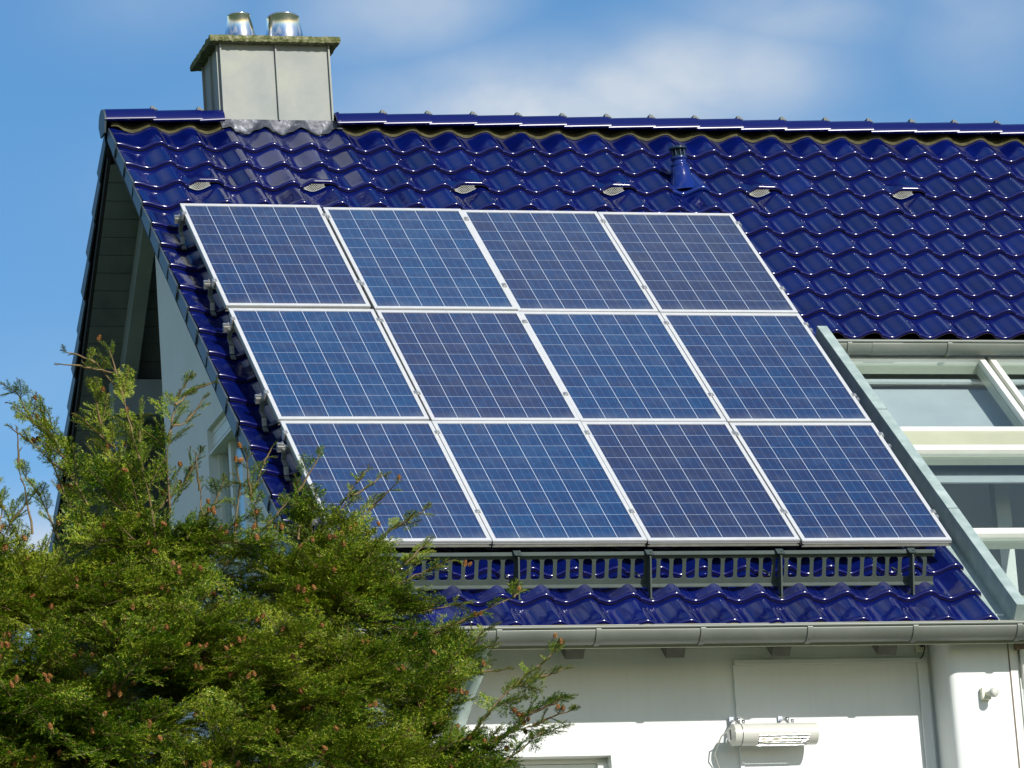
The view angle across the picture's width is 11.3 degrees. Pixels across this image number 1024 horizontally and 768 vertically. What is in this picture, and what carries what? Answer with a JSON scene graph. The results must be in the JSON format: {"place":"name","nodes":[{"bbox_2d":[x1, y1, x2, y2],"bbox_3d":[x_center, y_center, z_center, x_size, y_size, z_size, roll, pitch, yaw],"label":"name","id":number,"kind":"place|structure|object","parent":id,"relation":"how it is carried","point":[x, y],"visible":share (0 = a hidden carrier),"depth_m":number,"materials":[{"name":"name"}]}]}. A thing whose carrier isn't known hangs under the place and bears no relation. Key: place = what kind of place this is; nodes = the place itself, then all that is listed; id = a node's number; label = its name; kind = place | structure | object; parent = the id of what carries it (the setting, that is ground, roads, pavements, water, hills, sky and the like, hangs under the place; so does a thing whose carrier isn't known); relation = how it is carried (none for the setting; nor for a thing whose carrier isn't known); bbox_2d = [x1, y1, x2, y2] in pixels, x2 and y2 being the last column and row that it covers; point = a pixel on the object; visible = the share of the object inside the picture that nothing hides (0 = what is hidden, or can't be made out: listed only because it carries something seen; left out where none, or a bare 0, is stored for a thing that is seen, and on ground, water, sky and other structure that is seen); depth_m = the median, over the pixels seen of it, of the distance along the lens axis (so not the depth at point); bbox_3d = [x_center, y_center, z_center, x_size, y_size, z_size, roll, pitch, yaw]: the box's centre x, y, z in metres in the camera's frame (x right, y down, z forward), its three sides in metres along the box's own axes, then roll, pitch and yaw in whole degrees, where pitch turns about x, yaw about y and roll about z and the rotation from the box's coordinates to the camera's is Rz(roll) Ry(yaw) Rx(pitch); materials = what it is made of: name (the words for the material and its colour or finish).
{"place":"outdoors","nodes":[
{"label":"outdoors","id":0,"kind":"place"},
{"bbox_2d":[0,0,1023,661],"label":"sky","id":1,"kind":"structure","parent":0,"point":[63,63],"materials":[{"name":"blue"}]},
{"bbox_3d":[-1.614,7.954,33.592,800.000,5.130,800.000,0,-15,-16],"label":"ground","id":2,"kind":"structure","parent":0,"visible":0},
{"bbox_2d":[0,335,580,767],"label":"conifer","id":3,"kind":"object","parent":2,"relation":"on","point":[266,695],"visible":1,"depth_m":18.71,"materials":[{"name":"green plant"}]},
{"bbox_2d":[37,11,1023,767],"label":"house","id":4,"kind":"structure","parent":2,"relation":"on","point":[891,255],"depth_m":36.31,"materials":[{"name":"tile"}]},
{"bbox_2d":[209,415,248,621],"bbox_3d":[-1.836,0.914,35.393,0.215,1.500,1.009,0,-15,-16],"label":"window","id":5,"kind":"structure","parent":4,"relation":"in","point":[225,443],"depth_m":35.78,"materials":[{"name":"white paint"}]},
{"bbox_2d":[174,214,741,249],"bbox_3d":[-0.344,-1.046,36.476,4.158,0.271,0.104,0,-15,-16],"label":"mounting rail","id":6,"kind":"object","parent":4,"relation":"attached to","point":[178,220],"visible":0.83,"depth_m":35.93,"materials":[{"name":"metal"}]},
{"bbox_2d":[180,203,370,310],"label":"solar panel","id":7,"kind":"object","parent":6,"relation":"attached to","point":[272,256],"visible":1,"depth_m":35.45,"materials":[{"name":"glass"}]},
{"bbox_2d":[323,207,516,313],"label":"solar panel","id":8,"kind":"object","parent":6,"relation":"attached to","point":[417,259],"visible":1,"depth_m":35.70,"materials":[{"name":"blue glass"}]},
{"bbox_2d":[461,210,658,311],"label":"solar panel","id":9,"kind":"object","parent":6,"relation":"attached to","point":[558,261],"visible":1,"depth_m":35.97,"materials":[{"name":"blue glass"}]},
{"bbox_2d":[598,212,797,312],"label":"solar panel","id":10,"kind":"object","parent":6,"relation":"on","point":[696,262],"visible":1,"depth_m":36.23,"materials":[{"name":"blue glass"}]},
{"bbox_2d":[203,279,783,315],"bbox_3d":[-0.084,-0.574,35.556,4.158,0.271,0.104,0,-15,-16],"label":"mounting rail","id":11,"kind":"object","parent":4,"relation":"attached to","point":[207,284],"visible":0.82,"depth_m":35.01,"materials":[{"name":"metal"}]},
{"bbox_2d":[222,322,812,359],"bbox_3d":[0.079,-0.276,34.977,4.158,0.271,0.104,0,-15,-16],"label":"mounting rail","id":12,"kind":"object","parent":4,"relation":"attached to","point":[228,328],"visible":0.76,"depth_m":34.44,"materials":[{"name":"metal"}]},
{"bbox_2d":[228,308,428,424],"bbox_3d":[-1.221,-0.124,34.026,1.034,0.061,1.652,0,26,-16],"label":"solar panel","id":13,"kind":"object","parent":12,"relation":"attached to","point":[326,364],"visible":1,"depth_m":33.99,"materials":[{"name":"blue glass"}]},
{"bbox_2d":[376,310,579,421],"bbox_3d":[-0.239,-0.115,34.292,1.034,0.061,1.652,0,26,-16],"label":"solar panel","id":14,"kind":"object","parent":12,"relation":"attached to","point":[457,365],"visible":1,"depth_m":34.26,"materials":[{"name":"blue glass"}]},
{"bbox_2d":[519,311,725,421],"bbox_3d":[0.728,-0.108,34.557,1.034,0.061,1.652,0,26,-16],"label":"solar panel","id":15,"kind":"object","parent":12,"relation":"attached to","point":[621,366],"visible":1,"depth_m":34.53,"materials":[{"name":"blue glass"}]},
{"bbox_2d":[660,313,870,423],"bbox_3d":[1.699,-0.105,34.827,1.034,0.061,1.652,0,26,-16],"label":"solar panel","id":16,"kind":"object","parent":12,"relation":"attached to","point":[764,368],"visible":1,"depth_m":34.79,"materials":[{"name":"blue glass"}]},
{"bbox_2d":[428,758,607,767],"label":"window","id":17,"kind":"structure","parent":4,"relation":"in","point":[551,763],"depth_m":31.85,"materials":[{"name":"white paint"}]},
{"bbox_2d":[254,393,859,431],"bbox_3d":[0.339,0.198,34.056,4.158,0.271,0.104,0,-15,-16],"label":"mounting rail","id":18,"kind":"object","parent":4,"relation":"attached to","point":[259,399],"visible":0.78,"depth_m":33.52,"materials":[{"name":"metal"}]},
{"bbox_2d":[276,442,890,480],"bbox_3d":[0.508,0.505,33.459,4.158,0.271,0.104,0,-15,-16],"label":"mounting rail","id":19,"kind":"object","parent":4,"relation":"attached to","point":[283,448],"visible":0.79,"depth_m":32.92,"materials":[{"name":"metal"}]},
{"bbox_2d":[311,514,938,552],"bbox_3d":[0.751,0.949,32.596,4.158,0.271,0.104,0,-15,-16],"label":"mounting rail","id":20,"kind":"object","parent":4,"relation":"attached to","point":[317,522],"visible":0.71,"depth_m":32.08,"materials":[{"name":"metal"}]},
{"bbox_2d":[280,421,491,547],"bbox_3d":[-0.809,0.621,32.579,1.034,0.061,1.652,0,26,-16],"label":"solar panel","id":21,"kind":"object","parent":20,"relation":"attached to","point":[414,455],"visible":0.8,"depth_m":32.64,"materials":[{"name":"blue glass"}]},
{"bbox_2d":[432,421,646,546],"bbox_3d":[0.162,0.624,32.853,1.034,0.061,1.652,0,26,-16],"label":"solar panel","id":22,"kind":"object","parent":20,"relation":"attached to","point":[539,483],"visible":1,"depth_m":32.79,"materials":[{"name":"blue glass"}]},
{"bbox_2d":[581,422,799,546],"bbox_3d":[1.132,0.630,33.118,1.034,0.061,1.652,0,26,-16],"label":"solar panel","id":23,"kind":"object","parent":20,"relation":"attached to","point":[680,484],"visible":1,"depth_m":33.05,"materials":[{"name":"blue glass"}]},
{"bbox_2d":[729,423,951,546],"bbox_3d":[2.111,0.639,33.382,1.034,0.062,1.652,0,26,-16],"label":"solar panel","id":24,"kind":"object","parent":20,"relation":"attached to","point":[840,484],"visible":1,"depth_m":33.32,"materials":[{"name":"blue glass"}]},
{"bbox_2d":[381,548,934,600],"bbox_3d":[0.853,1.155,32.061,3.752,0.264,0.328,0,26,-16],"label":"snow guard","id":25,"kind":"object","parent":4,"relation":"attached to","point":[780,581],"visible":0.86,"depth_m":32.09,"materials":[{"name":"grey metal"}]},
{"bbox_2d":[714,716,818,767],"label":"patio heater","id":26,"kind":"object","parent":4,"relation":"attached to","point":[779,733],"visible":1,"depth_m":31.94,"materials":[{"name":"white metal"}]},
{"bbox_2d":[914,645,926,658],"bbox_3d":[2.583,1.672,32.536,0.071,0.128,0.067,0,-15,-16],"label":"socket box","id":27,"kind":"object","parent":4,"relation":"attached to","point":[920,649],"visible":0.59,"depth_m":32.54,"materials":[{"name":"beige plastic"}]},
{"bbox_2d":[849,356,1023,548],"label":"roof window","id":28,"kind":"structure","parent":4,"relation":"in","point":[936,445],"depth_m":34.84,"materials":[{"name":"white paint"}]},
{"bbox_2d":[980,687,998,699],"bbox_3d":[2.976,1.924,32.172,0.067,0.077,0.134,5,-17,-31],"label":"motion sensor","id":29,"kind":"object","parent":4,"relation":"attached to","point":[987,693],"visible":1,"depth_m":32.17,"materials":[{"name":"beige plastic"}]},
{"bbox_2d":[987,356,1023,409],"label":"roof window","id":30,"kind":"structure","parent":4,"relation":"in","point":[1002,365],"depth_m":36.01,"materials":[{"name":"white paint"}]},
{"bbox_2d":[1007,643,1023,767],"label":"window","id":31,"kind":"structure","parent":4,"relation":"in","point":[1013,649],"depth_m":32.28,"materials":[{"name":"white paint"}]}
]}

